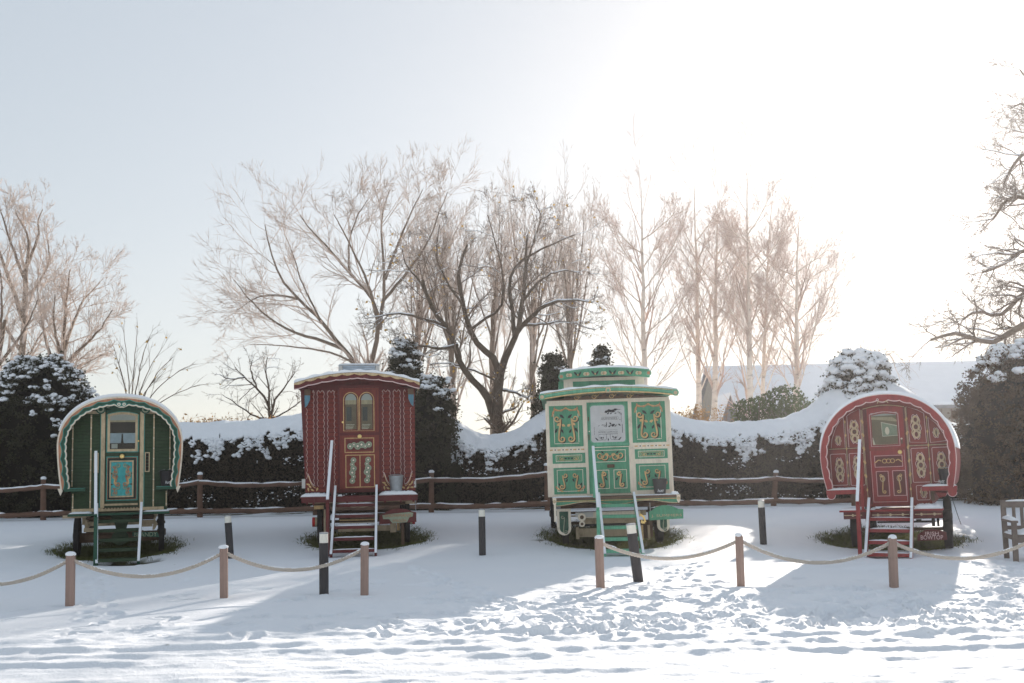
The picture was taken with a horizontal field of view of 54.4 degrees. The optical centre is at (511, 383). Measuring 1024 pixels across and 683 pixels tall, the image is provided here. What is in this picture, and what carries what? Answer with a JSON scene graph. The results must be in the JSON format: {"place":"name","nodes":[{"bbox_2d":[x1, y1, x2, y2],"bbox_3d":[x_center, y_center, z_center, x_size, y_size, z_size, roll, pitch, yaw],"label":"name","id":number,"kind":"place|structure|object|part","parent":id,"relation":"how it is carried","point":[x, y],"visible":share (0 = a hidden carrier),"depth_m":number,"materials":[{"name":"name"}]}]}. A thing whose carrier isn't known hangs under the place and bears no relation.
{"place":"outdoors","nodes":[
{"label":"outdoors","id":0,"kind":"place"},
{"bbox_2d":[44,535,189,564],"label":"grass","id":1,"kind":"structure","parent":0,"point":[150,549],"depth_m":19.42,"materials":[{"name":"green plant"}]},
{"bbox_2d":[176,411,287,422],"bbox_3d":[-8.604,2.341,30.536,6.052,2.953,3.413,-1,-5,0],"label":"reed bed","id":2,"kind":"object","parent":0,"point":[236,418],"depth_m":30.39,"materials":[{"name":"brown plant"}]},
{"bbox_2d":[295,522,434,550],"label":"grass","id":3,"kind":"structure","parent":0,"point":[383,544],"depth_m":20.44,"materials":[{"name":"green plant"}]},
{"bbox_2d":[0,498,1023,682],"bbox_3d":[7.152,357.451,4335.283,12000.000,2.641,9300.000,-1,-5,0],"label":"snow ground","id":4,"kind":"structure","parent":0,"point":[518,602],"depth_m":11.09,"materials":[{"name":"white snow"}]},
{"bbox_2d":[0,241,70,370],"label":"frosted tree","id":5,"kind":"object","parent":4,"relation":"on","point":[3,329],"visible":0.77,"depth_m":36.49,"materials":[{"name":"brown plant"}]},
{"bbox_2d":[0,177,81,355],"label":"frosted tree","id":6,"kind":"object","parent":4,"relation":"on","point":[22,221],"visible":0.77,"depth_m":42.30,"materials":[{"name":"brown plant"}]},
{"bbox_2d":[0,350,99,517],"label":"dome yew","id":7,"kind":"object","parent":4,"relation":"on","point":[41,397],"visible":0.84,"depth_m":27.25,"materials":[{"name":"green plant"}]},
{"bbox_2d":[65,551,75,605],"bbox_3d":[-5.396,2.462,12.164,0.128,0.825,0.119,0,-5,-11],"label":"rope post","id":8,"kind":"object","parent":4,"relation":"on","point":[70,580],"visible":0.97,"depth_m":12.13,"materials":[{"name":"brown wood"}]},
{"bbox_2d":[0,560,65,585],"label":"rope","id":9,"kind":"object","parent":8,"relation":"attached to","point":[47,571],"visible":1,"depth_m":12.13,"materials":[{"name":"beige fabric"}]},
{"bbox_2d":[3,235,138,379],"bbox_3d":[-17.221,-0.903,40.991,5.323,11.567,7.552,-3,-5,20],"label":"frosted tree","id":10,"kind":"object","parent":4,"relation":"on","point":[64,343],"visible":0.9,"depth_m":39.62,"materials":[{"name":"brown plant"}]},
{"bbox_2d":[93,451,142,565],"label":"wooden steps","id":11,"kind":"structure","parent":4,"relation":"on","point":[96,551],"depth_m":17.55,"materials":[{"name":"green paint"}]},
{"bbox_2d":[57,394,182,554],"bbox_3d":[-7.873,1.840,20.256,2.186,3.008,4.075,0,-5,-19],"label":"living wagon","id":12,"kind":"object","parent":4,"relation":"on","point":[135,441],"visible":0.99,"depth_m":18.70,"materials":[{"name":"green paint"}]},
{"bbox_3d":[-7.767,1.478,18.598,0.081,0.372,0.030,0,-5,-19],"label":"side window","id":13,"kind":"part","parent":12,"relation":"part of","materials":[{"name":"paint"}]},
{"bbox_3d":[-7.334,1.374,18.735,0.651,1.818,0.070,0,-5,-19],"label":"door","id":14,"kind":"part","parent":12,"relation":"part of","materials":[{"name":"green paint"}]},
{"bbox_3d":[-6.921,1.485,18.888,0.088,0.372,0.030,0,-5,-19],"label":"side window","id":15,"kind":"part","parent":12,"relation":"part of","materials":[{"name":"beige paint"}]},
{"bbox_2d":[159,470,172,485],"bbox_3d":[-6.546,1.782,18.869,0.278,0.312,0.266,0,-5,-19],"label":"bucket","id":16,"kind":"object","parent":12,"relation":"on","point":[165,477],"visible":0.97,"depth_m":18.77,"materials":[{"name":"black metal"}]},
{"bbox_2d":[103,312,222,402],"bbox_3d":[-10.730,0.779,30.581,3.404,6.346,2.243,-4,-5,30],"label":"arching shrub","id":17,"kind":"object","parent":4,"relation":"on","point":[153,380],"visible":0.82,"depth_m":30.68,"materials":[{"name":"brown plant"}]},
{"bbox_2d":[218,545,228,597],"bbox_3d":[-3.662,2.454,12.635,0.126,0.817,0.113,-1,-5,-11],"label":"rope post","id":18,"kind":"object","parent":4,"relation":"on","point":[223,571],"visible":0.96,"depth_m":12.60,"materials":[{"name":"brown wood"}]},
{"bbox_2d":[74,553,219,578],"bbox_3d":[-4.529,2.280,12.414,1.744,0.289,0.051,0,-5,-15],"label":"rope","id":19,"kind":"object","parent":18,"relation":"attached to","point":[141,576],"visible":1,"depth_m":12.38,"materials":[{"name":"beige fabric"}]},
{"bbox_2d":[224,515,233,558],"bbox_3d":[-5.040,2.801,17.753,0.124,0.916,0.124,-5,-5,0],"label":"bollard light","id":20,"kind":"object","parent":4,"relation":"on","point":[228,533],"visible":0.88,"depth_m":17.71,"materials":[{"name":"metal"}]},
{"bbox_2d":[202,346,303,419],"bbox_3d":[-8.078,1.306,31.176,3.689,5.284,1.800,-3,-5,26],"label":"thorn tree","id":21,"kind":"object","parent":4,"relation":"on","point":[270,410],"visible":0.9,"depth_m":31.15,"materials":[{"name":"brown plant"}]},
{"bbox_2d":[319,532,328,594],"bbox_3d":[-2.417,2.379,12.793,0.120,0.936,0.120,-1,-5,0],"label":"bollard light","id":22,"kind":"object","parent":4,"relation":"on","point":[324,571],"visible":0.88,"depth_m":12.76,"materials":[{"name":"metal"}]},
{"bbox_2d":[175,133,483,371],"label":"spreading tree","id":23,"kind":"object","parent":4,"relation":"on","point":[366,288],"visible":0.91,"depth_m":40.39,"materials":[{"name":"brown plant"}]},
{"bbox_2d":[326,440,377,557],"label":"wooden steps","id":24,"kind":"structure","parent":4,"relation":"on","point":[347,526],"depth_m":18.17,"materials":[{"name":"paint"}]},
{"bbox_2d":[294,363,419,544],"bbox_3d":[-3.258,1.492,21.252,2.407,3.652,4.665,0,-5,-8],"label":"living wagon","id":25,"kind":"object","parent":4,"relation":"on","point":[361,416],"visible":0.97,"depth_m":19.45,"materials":[{"name":"paint"}]},
{"bbox_3d":[-2.983,1.065,19.443,0.758,1.971,0.082,0,-5,-8],"label":"door","id":26,"kind":"part","parent":25,"relation":"part of","materials":[{"name":"paint"}]},
{"bbox_2d":[389,474,403,490],"bbox_3d":[-2.250,1.935,19.331,0.303,0.351,0.291,0,-5,-8],"label":"bucket","id":27,"kind":"object","parent":25,"relation":"on","point":[396,482],"visible":0.88,"depth_m":19.23,"materials":[{"name":"metal"}]},
{"bbox_2d":[360,541,368,594],"bbox_3d":[-1.871,2.420,12.658,0.114,0.824,0.113,0,-5,-2],"label":"rope post","id":28,"kind":"object","parent":4,"relation":"on","point":[364,575],"visible":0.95,"depth_m":12.62,"materials":[{"name":"brown wood"}]},
{"bbox_2d":[227,548,360,571],"bbox_3d":[-2.770,2.252,12.661,1.717,0.279,0.051,-1,-5,-1],"label":"rope","id":29,"kind":"object","parent":28,"relation":"attached to","point":[309,568],"visible":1,"depth_m":12.64,"materials":[{"name":"beige fabric"}]},
{"bbox_2d":[382,335,424,378],"bbox_3d":[-3.152,1.214,29.280,2.081,5.362,2.152,-5,-6,36],"label":"column yew","id":30,"kind":"object","parent":4,"relation":"on","point":[405,362],"depth_m":29.22,"materials":[{"name":"green plant"}]},
{"bbox_2d":[0,463,850,519],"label":"rail fence","id":31,"kind":"object","parent":4,"relation":"on","point":[200,510],"visible":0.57,"depth_m":25.76,"materials":[{"name":"brown wood"}]},
{"bbox_2d":[386,169,481,374],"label":"upright tree","id":32,"kind":"object","parent":4,"relation":"on","point":[417,329],"visible":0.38,"depth_m":46.32,"materials":[{"name":"brown plant"}]},
{"bbox_2d":[378,180,498,418],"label":"upright tree","id":33,"kind":"object","parent":4,"relation":"on","point":[450,317],"visible":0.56,"depth_m":44.16,"materials":[{"name":"brown plant"}]},
{"bbox_2d":[410,372,468,510],"bbox_3d":[-2.222,1.666,27.573,2.452,4.037,2.283,-1,-5,0],"label":"column yew","id":34,"kind":"object","parent":4,"relation":"on","point":[436,430],"depth_m":26.96,"materials":[{"name":"green plant"}]},
{"bbox_2d":[478,509,485,555],"bbox_3d":[-0.523,2.674,17.464,0.120,0.956,0.120,-1,-5,0],"label":"bollard light","id":35,"kind":"object","parent":4,"relation":"on","point":[482,537],"visible":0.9,"depth_m":17.42,"materials":[{"name":"metal"}]},
{"bbox_2d":[354,181,613,433],"bbox_3d":[-0.667,-2.072,31.321,8.199,9.231,5.366,-1,-5,0],"label":"fruit tree","id":36,"kind":"object","parent":4,"relation":"on","point":[496,411],"visible":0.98,"depth_m":31.07,"materials":[{"name":"brown plant"}]},
{"bbox_2d":[442,172,552,433],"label":"upright tree","id":37,"kind":"object","parent":4,"relation":"on","point":[493,333],"visible":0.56,"depth_m":46.36,"materials":[{"name":"brown plant"}]},
{"bbox_2d":[66,380,972,514],"bbox_3d":[0.939,1.633,27.930,34.731,3.698,1.532,-1,-5,0],"label":"clipped hedge","id":38,"kind":"object","parent":4,"relation":"on","point":[263,450],"visible":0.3,"depth_m":27.41,"materials":[{"name":"green plant"}]},
{"bbox_2d":[478,140,596,415],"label":"upright tree","id":39,"kind":"object","parent":4,"relation":"on","point":[534,342],"visible":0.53,"depth_m":45.05,"materials":[{"name":"brown plant"}]},
{"bbox_2d":[526,347,568,418],"bbox_3d":[1.285,1.333,28.788,2.058,4.862,2.211,-1,-5,0],"label":"column yew","id":40,"kind":"object","parent":4,"relation":"on","point":[551,367],"depth_m":28.66,"materials":[{"name":"green plant"}]},
{"bbox_2d":[515,171,611,368],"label":"upright tree","id":41,"kind":"object","parent":4,"relation":"on","point":[567,295],"visible":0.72,"depth_m":43.12,"materials":[{"name":"brown plant"}]},
{"bbox_2d":[594,535,604,588],"bbox_3d":[1.126,2.343,12.737,0.125,0.812,0.115,-1,-5,-9],"label":"rope post","id":42,"kind":"object","parent":4,"relation":"on","point":[599,562],"visible":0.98,"depth_m":12.70,"materials":[{"name":"brown wood"}]},
{"bbox_2d":[586,342,613,365],"bbox_3d":[2.679,1.305,29.589,1.685,5.114,1.642,-1,-5,0],"label":"column yew","id":43,"kind":"object","parent":4,"relation":"on","point":[600,354],"depth_m":29.61,"materials":[{"name":"green plant"}]},
{"bbox_2d":[539,365,682,543],"bbox_3d":[1.931,1.483,20.661,2.598,3.396,4.765,-2,-5,2],"label":"living wagon","id":44,"kind":"object","parent":4,"relation":"on","point":[618,417],"visible":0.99,"depth_m":18.75,"materials":[{"name":"beige paint"}]},
{"bbox_3d":[1.826,1.200,18.738,0.778,1.719,0.050,-2,-5,2],"label":"door","id":45,"kind":"part","parent":44,"relation":"part of","materials":[{"name":"green paint"}]},
{"bbox_2d":[652,477,666,493],"bbox_3d":[2.742,1.895,18.464,0.290,0.309,0.278,-1,-5,2],"label":"bucket","id":46,"kind":"object","parent":44,"relation":"on","point":[659,485],"visible":0.97,"depth_m":18.36,"materials":[{"name":"grey metal"}]},
{"bbox_2d":[592,446,644,556],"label":"wooden steps","id":47,"kind":"structure","parent":4,"relation":"on","point":[599,515],"depth_m":17.57,"materials":[{"name":"green paint"}]},
{"bbox_2d":[626,523,643,581],"bbox_3d":[1.660,2.346,13.403,0.136,0.936,0.136,-7,-5,0],"label":"bollard light","id":48,"kind":"object","parent":4,"relation":"on","point":[636,566],"visible":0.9,"depth_m":13.36,"materials":[{"name":"metal"}]},
{"bbox_2d":[578,111,727,385],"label":"birch tree","id":49,"kind":"object","parent":4,"relation":"on","point":[643,335],"visible":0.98,"depth_m":41.12,"materials":[{"name":"beige plant"}]},
{"bbox_2d":[644,125,759,417],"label":"birch tree","id":50,"kind":"object","parent":4,"relation":"on","point":[699,387],"visible":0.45,"depth_m":46.09,"materials":[{"name":"beige plant"}]},
{"bbox_2d":[664,129,757,420],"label":"birch tree","id":51,"kind":"object","parent":4,"relation":"on","point":[716,385],"visible":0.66,"depth_m":44.26,"materials":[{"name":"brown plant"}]},
{"bbox_2d":[735,532,744,586],"bbox_3d":[2.896,2.308,12.655,0.103,0.828,0.118,-2,-5,8],"label":"rope post","id":52,"kind":"object","parent":4,"relation":"on","point":[740,573],"visible":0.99,"depth_m":12.61,"materials":[{"name":"brown wood"}]},
{"bbox_2d":[603,540,735,560],"bbox_3d":[2.008,2.129,12.710,1.716,0.253,0.051,-1,-5,3],"label":"rope","id":53,"kind":"object","parent":52,"relation":"attached to","point":[681,557],"visible":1,"depth_m":12.69,"materials":[{"name":"beige fabric"}]},
{"bbox_2d":[743,540,888,564],"bbox_3d":[3.838,2.123,12.589,1.829,0.329,0.051,-2,-5,5],"label":"rope","id":54,"kind":"object","parent":52,"relation":"attached to","point":[841,560],"visible":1,"depth_m":12.56,"materials":[{"name":"beige fabric"}]},
{"bbox_2d":[686,113,812,416],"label":"birch tree","id":55,"kind":"object","parent":4,"relation":"on","point":[749,376],"visible":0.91,"depth_m":42.26,"materials":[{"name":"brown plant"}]},
{"bbox_2d":[706,144,815,419],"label":"birch tree","id":56,"kind":"object","parent":4,"relation":"on","point":[762,386],"visible":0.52,"depth_m":43.08,"materials":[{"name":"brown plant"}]},
{"bbox_2d":[758,500,766,544],"bbox_3d":[4.588,2.609,18.237,0.124,0.956,0.124,-2,-5,0],"label":"bollard light","id":57,"kind":"object","parent":4,"relation":"on","point":[762,523],"visible":0.88,"depth_m":18.20,"materials":[{"name":"metal"}]},
{"bbox_2d":[720,384,814,421],"bbox_3d":[8.639,1.789,31.949,3.892,3.588,1.993,-2,-5,6],"label":"laurel bush","id":58,"kind":"object","parent":4,"relation":"on","point":[753,409],"visible":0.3,"depth_m":31.64,"materials":[{"name":"green plant"}]},
{"bbox_2d":[733,172,862,411],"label":"birch tree","id":59,"kind":"object","parent":4,"relation":"on","point":[797,370],"visible":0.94,"depth_m":42.25,"materials":[{"name":"beige plant"}]},
{"bbox_2d":[814,347,898,398],"bbox_3d":[10.067,1.262,28.597,2.995,4.683,2.680,-1,-5,0],"label":"topiary yew","id":60,"kind":"object","parent":4,"relation":"on","point":[850,370],"visible":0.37,"depth_m":28.16,"materials":[{"name":"green plant"}]},
{"bbox_2d":[833,331,919,389],"bbox_3d":[11.610,0.902,31.859,2.702,5.410,2.674,3,-6,-43],"label":"drooping shrub","id":61,"kind":"object","parent":4,"relation":"on","point":[887,354],"visible":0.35,"depth_m":31.73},
{"bbox_2d":[856,439,913,558],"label":"wooden steps","id":62,"kind":"structure","parent":4,"relation":"on","point":[859,484],"depth_m":16.42,"materials":[{"name":"paint"}]},
{"bbox_2d":[819,390,960,547],"bbox_3d":[7.208,1.607,18.701,2.201,2.745,4.266,-5,-6,25],"label":"living wagon","id":63,"kind":"object","parent":4,"relation":"on","point":[910,444],"visible":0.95,"depth_m":17.24,"materials":[{"name":"painted wood"},{"name":"snow"},{"name":"black rubber"}]},
{"bbox_3d":[6.518,1.240,17.276,0.594,1.665,0.074,-5,-6,25],"label":"door","id":64,"kind":"part","parent":63,"relation":"part of","materials":[{"name":"paint"}]},
{"bbox_2d":[937,467,948,483],"bbox_3d":[7.302,1.556,16.760,0.249,0.296,0.238,-3,-5,25],"label":"bucket","id":65,"kind":"object","parent":63,"relation":"on","point":[943,474],"visible":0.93,"depth_m":16.69,"materials":[{"name":"grey metal"}]},
{"bbox_2d":[887,534,898,587],"bbox_3d":[4.789,2.300,12.496,0.103,0.816,0.112,-1,-5,5],"label":"rope post","id":66,"kind":"object","parent":4,"relation":"on","point":[893,563],"visible":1,"depth_m":12.46,"materials":[{"name":"brown wood"}]},
{"bbox_2d":[897,542,1023,560],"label":"rope","id":67,"kind":"object","parent":66,"relation":"hanging from","point":[963,558],"visible":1,"depth_m":12.51,"materials":[{"name":"beige fabric"}]},
{"bbox_2d":[893,54,1023,378],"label":"overhanging tree","id":68,"kind":"object","parent":4,"relation":"on","point":[1011,331],"visible":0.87,"depth_m":31.64,"materials":[{"name":"brown plant"}]},
{"bbox_2d":[948,338,1023,505],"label":"tall hedge","id":69,"kind":"object","parent":4,"relation":"on","point":[991,440],"visible":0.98,"depth_m":24.82,"materials":[{"name":"green plant"}]},
{"bbox_2d":[1000,499,1023,561],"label":"garden bench","id":70,"kind":"object","parent":4,"relation":"on","point":[1015,534],"visible":0.91,"depth_m":15.57,"materials":[{"name":"brown wood"}]},
{"bbox_2d":[0,0,1023,433],"label":"sky","id":71,"kind":"structure","parent":0,"point":[126,108],"materials":[{"name":"white"}]},
{"bbox_2d":[534,520,696,550],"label":"grass","id":72,"kind":"structure","parent":0,"point":[556,539],"depth_m":19.53,"materials":[{"name":"green plant"}]},
{"bbox_2d":[672,401,733,421],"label":"tall grass","id":73,"kind":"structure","parent":0,"point":[696,411],"depth_m":31.00,"materials":[{"name":"beige plant"}]},
{"bbox_2d":[709,392,740,421],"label":"shed","id":74,"kind":"structure","parent":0,"point":[722,399],"depth_m":47.09,"materials":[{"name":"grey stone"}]},
{"bbox_2d":[692,361,989,423],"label":"barn","id":75,"kind":"structure","parent":0,"point":[935,384],"depth_m":61.20,"materials":[{"name":"white wood"}]},
{"bbox_2d":[808,524,981,550],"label":"grass","id":76,"kind":"structure","parent":0,"point":[839,541],"depth_m":18.64,"materials":[{"name":"green plant"}]}
]}

